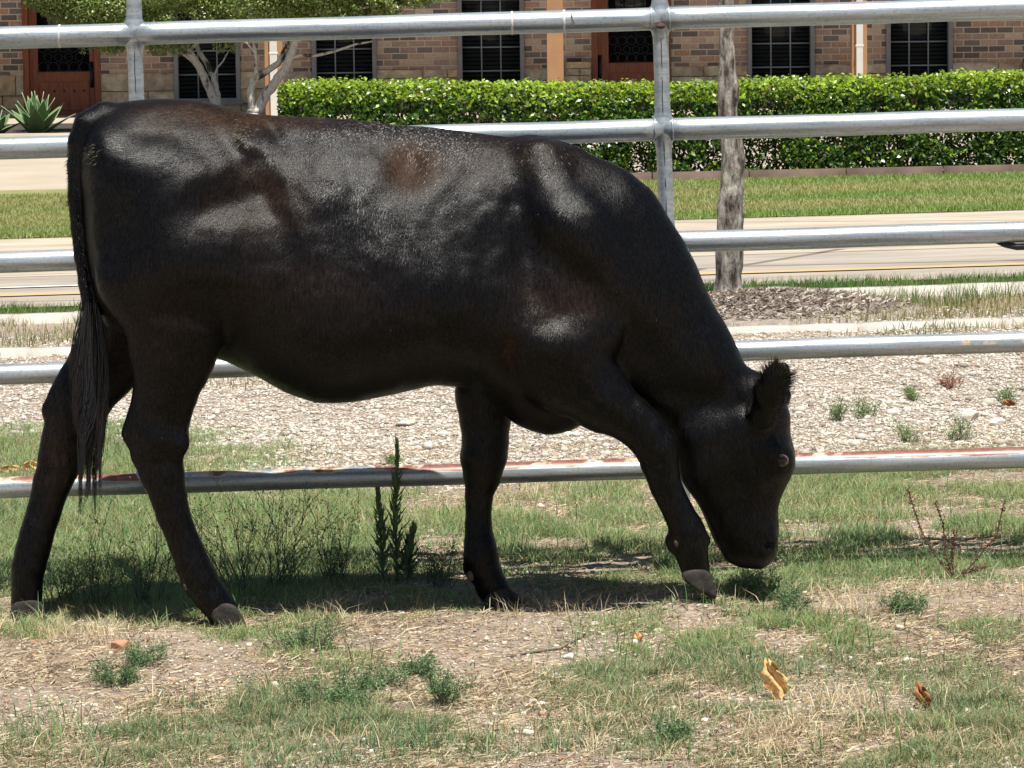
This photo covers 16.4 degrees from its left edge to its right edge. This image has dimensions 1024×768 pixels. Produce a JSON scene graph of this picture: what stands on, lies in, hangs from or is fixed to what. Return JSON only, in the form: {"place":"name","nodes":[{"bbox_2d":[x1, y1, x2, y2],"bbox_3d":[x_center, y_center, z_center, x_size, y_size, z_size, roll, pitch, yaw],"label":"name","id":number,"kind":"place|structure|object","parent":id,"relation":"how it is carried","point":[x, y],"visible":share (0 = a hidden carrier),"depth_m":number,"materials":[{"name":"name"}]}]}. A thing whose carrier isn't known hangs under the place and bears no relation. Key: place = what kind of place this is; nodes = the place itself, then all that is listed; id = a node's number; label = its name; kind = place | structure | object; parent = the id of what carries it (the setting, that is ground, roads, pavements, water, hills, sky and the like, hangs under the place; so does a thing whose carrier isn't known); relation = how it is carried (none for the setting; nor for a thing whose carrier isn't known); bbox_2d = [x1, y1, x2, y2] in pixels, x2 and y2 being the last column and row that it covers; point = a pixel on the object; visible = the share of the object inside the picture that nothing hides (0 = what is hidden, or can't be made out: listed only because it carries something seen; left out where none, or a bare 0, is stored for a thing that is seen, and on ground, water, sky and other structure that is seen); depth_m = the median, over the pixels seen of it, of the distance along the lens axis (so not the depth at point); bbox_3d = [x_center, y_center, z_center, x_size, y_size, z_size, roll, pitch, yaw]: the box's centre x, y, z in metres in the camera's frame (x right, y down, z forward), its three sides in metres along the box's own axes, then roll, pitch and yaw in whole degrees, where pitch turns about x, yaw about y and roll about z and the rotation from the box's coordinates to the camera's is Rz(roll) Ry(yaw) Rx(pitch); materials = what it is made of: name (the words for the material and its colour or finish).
{"place":"outdoors","nodes":[
{"label":"outdoors","id":0,"kind":"place"},
{"bbox_2d":[4,115,715,133],"bbox_3d":[-0.037,-2.815,38.423,90.000,0.001,4.200,-1,6,0],"label":"planting bed","id":1,"kind":"object","parent":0,"point":[60,128],"visible":0.02,"depth_m":39.06,"materials":[{"name":"soil"}]},
{"bbox_2d":[0,111,19,133],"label":"agave","id":2,"kind":"object","parent":1,"relation":"on","point":[4,122],"visible":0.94,"depth_m":37.49,"materials":[{"name":"green plant"}]},
{"bbox_2d":[1,91,74,132],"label":"agave","id":3,"kind":"object","parent":1,"relation":"on","point":[35,117],"visible":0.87,"depth_m":37.42,"materials":[{"name":"green plant"}]},
{"bbox_2d":[22,0,265,104],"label":"tree","id":4,"kind":"object","parent":1,"relation":"on","point":[67,12],"visible":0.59,"depth_m":37.56,"materials":[{"name":"green plant"}]},
{"bbox_2d":[237,0,450,113],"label":"tree","id":5,"kind":"object","parent":1,"relation":"on","point":[274,9],"visible":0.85,"depth_m":37.01,"materials":[{"name":"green plant"}]},
{"bbox_2d":[1,104,974,123],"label":"porch floor","id":6,"kind":"structure","parent":0,"point":[13,120],"depth_m":42.56,"materials":[{"name":"concrete"}]},
{"bbox_2d":[0,133,1014,189],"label":"driveway","id":7,"kind":"structure","parent":0,"point":[31,174],"depth_m":30.50,"materials":[{"name":"concrete"}]},
{"bbox_2d":[0,171,1023,238],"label":"lawn","id":8,"kind":"structure","parent":0,"point":[40,191],"depth_m":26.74,"materials":[{"name":"plant"}]},
{"bbox_2d":[631,164,1023,181],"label":"garden edging","id":9,"kind":"object","parent":8,"relation":"on","point":[874,171],"visible":0.21,"depth_m":26.28,"materials":[{"name":"brown wood"}]},
{"bbox_2d":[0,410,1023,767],"bbox_3d":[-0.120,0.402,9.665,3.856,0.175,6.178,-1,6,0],"label":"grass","id":10,"kind":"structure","parent":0,"point":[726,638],"depth_m":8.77,"materials":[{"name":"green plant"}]},
{"bbox_2d":[0,209,1023,767],"bbox_3d":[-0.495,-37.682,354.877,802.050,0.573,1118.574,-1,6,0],"label":"ground","id":11,"kind":"structure","parent":0,"point":[688,611],"depth_m":8.41,"materials":[{"name":"soil"}]},
{"bbox_2d":[1,464,21,472],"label":"dry leaf","id":12,"kind":"object","parent":11,"relation":"on","point":[6,467],"visible":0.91,"depth_m":11.52,"materials":[{"name":"yellow plant"}]},
{"bbox_2d":[22,460,36,471],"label":"dry leaf","id":13,"kind":"object","parent":11,"relation":"on","point":[26,464],"visible":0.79,"depth_m":11.55,"materials":[{"name":"brown plant"}]},
{"bbox_2d":[43,536,104,605],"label":"twiggy weed","id":14,"kind":"object","parent":11,"relation":"on","point":[69,577],"visible":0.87,"depth_m":8.96,"materials":[{"name":"green plant"}]},
{"bbox_2d":[51,496,139,612],"bbox_3d":[-1.042,0.428,8.849,0.229,0.282,0.204,-1,6,0],"label":"twiggy weed","id":15,"kind":"object","parent":11,"relation":"on","point":[97,578],"visible":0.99,"depth_m":8.85,"materials":[{"name":"green plant"}]},
{"bbox_2d":[82,651,146,688],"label":"weed","id":16,"kind":"object","parent":11,"relation":"on","point":[124,673],"visible":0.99,"depth_m":7.88,"materials":[{"name":"green plant"}]},
{"bbox_2d":[109,639,133,649],"bbox_3d":[-0.913,0.613,8.269,0.049,0.037,0.040,3,8,34],"label":"brick chunk","id":17,"kind":"object","parent":11,"relation":"on","point":[118,643],"visible":0.65,"depth_m":8.25,"materials":[{"name":"orange brick"}]},
{"bbox_2d":[68,469,221,606],"bbox_3d":[-0.902,0.385,8.922,0.409,0.345,0.222,1,6,12],"label":"twiggy weed","id":18,"kind":"object","parent":11,"relation":"on","point":[156,548],"visible":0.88,"depth_m":8.89,"materials":[{"name":"green plant"}]},
{"bbox_2d":[119,634,171,667],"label":"weed","id":19,"kind":"object","parent":11,"relation":"on","point":[143,655],"visible":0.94,"depth_m":8.07,"materials":[{"name":"green plant"}]},
{"bbox_2d":[133,624,169,634],"bbox_3d":[-0.847,0.586,8.503,0.011,0.010,0.182,4,8,34],"label":"stick","id":20,"kind":"object","parent":11,"relation":"on","point":[150,629],"visible":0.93,"depth_m":8.47,"materials":[{"name":"beige wood"}]},
{"bbox_2d":[189,467,329,594],"bbox_3d":[-0.645,0.378,8.912,0.386,0.346,0.251,-1,6,0],"label":"twiggy weed","id":21,"kind":"object","parent":11,"relation":"on","point":[241,555],"visible":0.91,"depth_m":8.91,"materials":[{"name":"green plant"}]},
{"bbox_2d":[225,462,329,590],"bbox_3d":[-0.594,0.367,9.046,0.286,0.334,0.297,5,9,44],"label":"twiggy weed","id":22,"kind":"object","parent":11,"relation":"on","point":[285,541],"visible":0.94,"depth_m":9.05,"materials":[{"name":"green plant"}]},
{"bbox_2d":[250,602,360,651],"bbox_3d":[-0.478,0.558,8.190,0.256,0.134,0.181,-1,6,0],"label":"weed","id":23,"kind":"object","parent":11,"relation":"on","point":[303,633],"visible":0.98,"depth_m":8.19,"materials":[{"name":"green plant"}]},
{"bbox_2d":[235,660,381,708],"bbox_3d":[-0.443,0.639,7.586,0.205,0.104,0.276,-7,9,-43],"label":"weed","id":24,"kind":"object","parent":11,"relation":"on","point":[302,690],"visible":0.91,"depth_m":7.57,"materials":[{"name":"green plant"}]},
{"bbox_2d":[291,488,370,583],"bbox_3d":[-0.455,0.401,9.049,0.175,0.258,0.180,3,7,30],"label":"twiggy weed","id":25,"kind":"object","parent":11,"relation":"on","point":[335,563],"visible":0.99,"depth_m":9.06,"materials":[{"name":"green plant"}]},
{"bbox_2d":[320,680,379,709],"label":"weed","id":26,"kind":"object","parent":11,"relation":"on","point":[350,697],"visible":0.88,"depth_m":7.51,"materials":[{"name":"green plant"}]},
{"bbox_2d":[339,655,412,691],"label":"weed","id":27,"kind":"object","parent":11,"relation":"on","point":[376,681],"visible":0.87,"depth_m":7.74,"materials":[{"name":"green plant"}]},
{"bbox_2d":[369,487,393,581],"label":"tall weed","id":28,"kind":"object","parent":11,"relation":"on","point":[382,555],"visible":1,"depth_m":9.07,"materials":[{"name":"green plant"}]},
{"bbox_2d":[383,434,412,583],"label":"tall weed","id":29,"kind":"object","parent":11,"relation":"on","point":[396,520],"visible":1,"depth_m":9.03,"materials":[{"name":"green plant"}]},
{"bbox_2d":[10,99,798,628],"bbox_3d":[-0.282,-0.041,8.598,1.948,1.318,0.535,-1,6,0],"label":"cow","id":30,"kind":"object","parent":11,"relation":"on","point":[540,283],"visible":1,"depth_m":8.42},
{"bbox_2d":[398,521,423,583],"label":"tall weed","id":31,"kind":"object","parent":11,"relation":"on","point":[409,569],"visible":0.93,"depth_m":9.05,"materials":[{"name":"green plant"}]},
{"bbox_2d":[385,649,441,677],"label":"weed","id":32,"kind":"object","parent":11,"relation":"on","point":[415,669],"visible":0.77,"depth_m":7.86,"materials":[{"name":"green plant"}]},
{"bbox_2d":[397,524,463,589],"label":"twiggy weed","id":33,"kind":"object","parent":11,"relation":"on","point":[433,569],"visible":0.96,"depth_m":8.96,"materials":[{"name":"green plant"}]},
{"bbox_2d":[415,654,483,706],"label":"weed","id":34,"kind":"object","parent":11,"relation":"on","point":[441,690],"visible":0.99,"depth_m":7.51,"materials":[{"name":"green plant"}]},
{"bbox_2d":[0,131,990,136],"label":"back kerb","id":35,"kind":"structure","parent":11,"relation":"on","point":[29,134],"depth_m":35.94,"materials":[{"name":"concrete"}]},
{"bbox_2d":[0,243,1000,276],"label":"gutter","id":36,"kind":"object","parent":11,"relation":"on","point":[50,273],"visible":0.18,"depth_m":19.71,"materials":[{"name":"concrete"}]},
{"bbox_2d":[0,0,1023,575],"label":"pipe fence","id":37,"kind":"object","parent":11,"relation":"on","point":[660,20],"visible":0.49,"depth_m":8.95,"materials":[{"name":"metal"}]},
{"bbox_2d":[0,0,1023,115],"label":"brick building","id":38,"kind":"structure","parent":11,"relation":"on","point":[75,80],"depth_m":43.83,"materials":[{"name":"brick"}]},
{"bbox_2d":[21,0,101,114],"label":"door","id":39,"kind":"structure","parent":38,"relation":"in","point":[71,77],"depth_m":43.90,"materials":[{"name":"red wood"}]},
{"bbox_2d":[173,1,242,104],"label":"window","id":40,"kind":"structure","parent":38,"relation":"in","point":[224,101],"depth_m":43.94,"materials":[{"name":"glass"}]},
{"bbox_2d":[311,14,376,97],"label":"window","id":41,"kind":"structure","parent":38,"relation":"in","point":[314,44],"depth_m":43.94,"materials":[{"name":"glass"}]},
{"bbox_2d":[457,0,524,98],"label":"window","id":42,"kind":"structure","parent":38,"relation":"in","point":[459,2],"depth_m":43.92,"materials":[{"name":"glass"}]},
{"bbox_2d":[591,0,670,107],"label":"door","id":43,"kind":"structure","parent":38,"relation":"in","point":[616,55],"depth_m":43.88,"materials":[{"name":"red wood"}]},
{"bbox_2d":[747,0,814,80],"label":"window","id":44,"kind":"structure","parent":38,"relation":"in","point":[811,30],"depth_m":43.93,"materials":[{"name":"glass"}]},
{"bbox_2d":[886,0,954,94],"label":"window","id":45,"kind":"structure","parent":38,"relation":"in","point":[949,24],"depth_m":43.93,"materials":[{"name":"glass"}]},
{"bbox_2d":[0,423,1023,767],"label":"dry grass","id":46,"kind":"structure","parent":11,"relation":"on","point":[516,612],"depth_m":7.64,"materials":[{"name":"beige plant"}]},
{"bbox_2d":[0,443,1023,767],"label":"pebbles","id":47,"kind":"object","parent":11,"relation":"on","point":[544,711],"visible":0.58,"depth_m":7.94,"materials":[{"name":"stone"}]},
{"bbox_2d":[0,269,1023,439],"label":"verge grass","id":48,"kind":"structure","parent":11,"relation":"on","point":[957,301],"depth_m":16.42,"materials":[{"name":"green plant"}]},
{"bbox_2d":[0,210,1023,251],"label":"kerb","id":49,"kind":"structure","parent":11,"relation":"on","point":[31,244],"depth_m":21.43,"materials":[{"name":"concrete"}]},
{"bbox_2d":[0,317,1023,357],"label":"kerb","id":50,"kind":"structure","parent":11,"relation":"on","point":[6,352],"depth_m":15.31,"materials":[{"name":"concrete"}]},
{"bbox_2d":[0,281,1023,324],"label":"kerb","id":51,"kind":"structure","parent":11,"relation":"on","point":[49,317],"depth_m":16.90,"materials":[{"name":"concrete"}]},
{"bbox_2d":[507,633,586,657],"bbox_3d":[0.117,0.603,8.141,0.093,0.012,0.325,4,8,35],"label":"stick","id":52,"kind":"object","parent":11,"relation":"on","point":[538,651],"visible":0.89,"depth_m":8.10,"materials":[{"name":"brown wood"}]},
{"bbox_2d":[563,653,572,658],"bbox_3d":[0.127,0.615,8.010,0.023,0.015,0.019,-1,6,0],"label":"rock","id":53,"kind":"object","parent":11,"relation":"on","point":[570,655],"visible":0.95,"depth_m":8.01,"materials":[{"name":"white stone"}]},
{"bbox_2d":[633,631,643,641],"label":"dry leaf","id":54,"kind":"object","parent":11,"relation":"on","point":[637,634],"visible":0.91,"depth_m":8.19,"materials":[{"name":"orange plant"}]},
{"bbox_2d":[276,67,1023,179],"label":"hedge","id":55,"kind":"object","parent":11,"relation":"on","point":[526,100],"visible":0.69,"depth_m":26.42,"materials":[{"name":"green plant"}]},
{"bbox_2d":[626,756,685,760],"bbox_3d":[0.281,0.733,6.926,0.129,0.009,0.029,1,7,17],"label":"stick","id":56,"kind":"object","parent":11,"relation":"on","point":[644,758],"visible":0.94,"depth_m":6.92,"materials":[{"name":"beige wood"}]},
{"bbox_2d":[637,713,716,742],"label":"weed","id":57,"kind":"object","parent":11,"relation":"on","point":[673,728],"visible":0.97,"depth_m":7.09,"materials":[{"name":"green plant"}]},
{"bbox_2d":[710,560,792,598],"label":"weed","id":58,"kind":"object","parent":11,"relation":"on","point":[751,583],"visible":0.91,"depth_m":8.76,"materials":[{"name":"green plant"}]},
{"bbox_2d":[760,657,789,699],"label":"dry leaf","id":59,"kind":"object","parent":11,"relation":"on","point":[773,677],"visible":0.98,"depth_m":7.45,"materials":[{"name":"yellow plant"}]},
{"bbox_2d":[714,747,852,753],"bbox_3d":[0.535,0.722,6.989,0.279,0.012,0.028,0,6,3],"label":"stick","id":60,"kind":"object","parent":11,"relation":"on","point":[772,749],"visible":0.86,"depth_m":6.98,"materials":[{"name":"brown wood"}]},
{"bbox_2d":[769,574,821,613],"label":"weed","id":61,"kind":"object","parent":11,"relation":"on","point":[785,601],"visible":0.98,"depth_m":8.49,"materials":[{"name":"green plant"}]},
{"bbox_2d":[713,291,927,325],"bbox_3d":[1.173,-0.343,16.338,2.000,0.168,1.650,-1,6,0],"label":"mulch mound","id":62,"kind":"object","parent":11,"relation":"on","point":[751,322],"visible":0.25,"depth_m":15.80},
{"bbox_2d":[713,0,745,291],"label":"street tree","id":63,"kind":"object","parent":62,"relation":"on","point":[730,216],"visible":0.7,"depth_m":16.70,"materials":[{"name":"grey plant"}]},
{"bbox_2d":[708,286,914,320],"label":"mulch chips","id":64,"kind":"object","parent":62,"relation":"on","point":[750,294],"visible":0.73,"depth_m":16.06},
{"bbox_2d":[876,584,930,613],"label":"weed","id":65,"kind":"object","parent":11,"relation":"on","point":[906,604],"visible":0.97,"depth_m":8.41,"materials":[{"name":"green plant"}]},
{"bbox_2d":[889,415,920,443],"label":"gravel weed","id":66,"kind":"object","parent":11,"relation":"on","point":[904,436],"visible":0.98,"depth_m":11.51,"materials":[{"name":"green plant"}]},
{"bbox_2d":[901,383,920,401],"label":"gravel weed","id":67,"kind":"object","parent":11,"relation":"on","point":[910,394],"visible":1,"depth_m":12.73,"materials":[{"name":"green plant"}]},
{"bbox_2d":[913,681,931,708],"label":"dry leaf","id":68,"kind":"object","parent":11,"relation":"on","point":[920,690],"visible":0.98,"depth_m":7.33,"materials":[{"name":"brown plant"}]},
{"bbox_2d":[918,358,930,363],"bbox_3d":[1.620,-0.086,13.904,0.050,0.032,0.033,-4,7,-29],"label":"rock","id":69,"kind":"object","parent":11,"relation":"on","point":[924,361],"visible":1,"depth_m":13.89,"materials":[{"name":"white stone"}]},
{"bbox_2d":[904,487,1005,578],"bbox_3d":[1.109,0.375,8.874,0.256,0.243,0.027,-1,6,0],"label":"dock plant","id":70,"kind":"object","parent":11,"relation":"on","point":[972,569],"visible":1,"depth_m":8.87,"materials":[{"name":"brown plant"}]},
{"bbox_2d":[996,242,1023,249],"bbox_3d":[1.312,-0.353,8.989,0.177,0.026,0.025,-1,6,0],"label":"manhole cover","id":71,"kind":"object","parent":11,"relation":"on","point":[1016,246],"visible":1,"depth_m":8.98,"materials":[{"name":"black metal"}]},
{"bbox_2d":[0,304,1023,492],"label":"gravel","id":72,"kind":"structure","parent":0,"point":[803,409],"depth_m":12.62,"materials":[{"name":"beige gravel"}]},
{"bbox_2d":[383,452,403,464],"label":"gravel weed","id":73,"kind":"object","parent":72,"relation":"on","point":[390,459],"visible":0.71,"depth_m":11.45,"materials":[{"name":"green plant"}]},
{"bbox_2d":[396,420,414,426],"bbox_3d":[-0.374,0.141,12.427,0.069,0.028,0.045,-1,6,0],"label":"rock","id":74,"kind":"object","parent":72,"relation":"on","point":[408,423],"visible":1,"depth_m":12.41,"materials":[{"name":"white stone"}]},
{"bbox_2d":[423,441,433,449],"bbox_3d":[-0.278,0.206,11.784,0.035,0.030,0.030,-1,6,0],"label":"rock","id":75,"kind":"object","parent":72,"relation":"on","point":[429,445],"visible":1,"depth_m":11.78,"materials":[{"name":"white stone"}]},
{"bbox_2d":[825,393,854,420],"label":"gravel weed","id":76,"kind":"object","parent":72,"relation":"on","point":[837,412],"visible":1,"depth_m":12.21,"materials":[{"name":"green plant"}]},
{"bbox_2d":[846,389,881,418],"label":"gravel weed","id":77,"kind":"object","parent":72,"relation":"on","point":[864,412],"visible":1,"depth_m":12.25,"materials":[{"name":"green plant"}]},
{"bbox_2d":[933,363,966,388],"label":"red weed","id":78,"kind":"object","parent":72,"relation":"on","point":[946,384],"visible":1,"depth_m":13.07,"materials":[{"name":"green plant"}]},
{"bbox_2d":[937,411,976,440],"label":"gravel weed","id":79,"kind":"object","parent":72,"relation":"on","point":[955,433],"visible":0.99,"depth_m":11.50,"materials":[{"name":"green plant"}]},
{"bbox_2d":[954,409,978,420],"bbox_3d":[1.551,0.107,12.101,0.080,0.041,0.061,2,7,21],"label":"rock","id":80,"kind":"object","parent":72,"relation":"on","point":[967,413],"visible":0.84,"depth_m":12.08,"materials":[{"name":"white stone"}]},
{"bbox_2d":[989,418,1005,425],"bbox_3d":[1.628,0.134,11.888,0.061,0.042,0.050,-1,6,0],"label":"rock","id":81,"kind":"object","parent":72,"relation":"on","point":[996,421],"visible":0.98,"depth_m":11.87,"materials":[{"name":"white stone"}]},
{"bbox_2d":[989,379,1021,404],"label":"gravel weed","id":82,"kind":"object","parent":72,"relation":"on","point":[1006,394],"visible":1,"depth_m":12.46,"materials":[{"name":"green plant"}]},
{"bbox_2d":[1002,398,1016,405],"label":"dry leaf","id":83,"kind":"object","parent":72,"relation":"on","point":[1008,402],"visible":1,"depth_m":12.42,"materials":[{"name":"brown plant"}]},
{"bbox_2d":[0,247,1023,307],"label":"road","id":84,"kind":"structure","parent":0,"point":[865,259],"depth_m":18.71,"materials":[{"name":"concrete"}]},
{"bbox_2d":[0,285,77,287],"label":"white line","id":85,"kind":"object","parent":84,"relation":"on","point":[39,286],"visible":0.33,"depth_m":18.83,"materials":[{"name":"paint"}]},
{"bbox_2d":[0,263,1023,295],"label":"yellow line","id":86,"kind":"object","parent":84,"relation":"on","point":[700,273],"visible":0.29,"depth_m":18.32,"materials":[{"name":"paint"}]}
]}

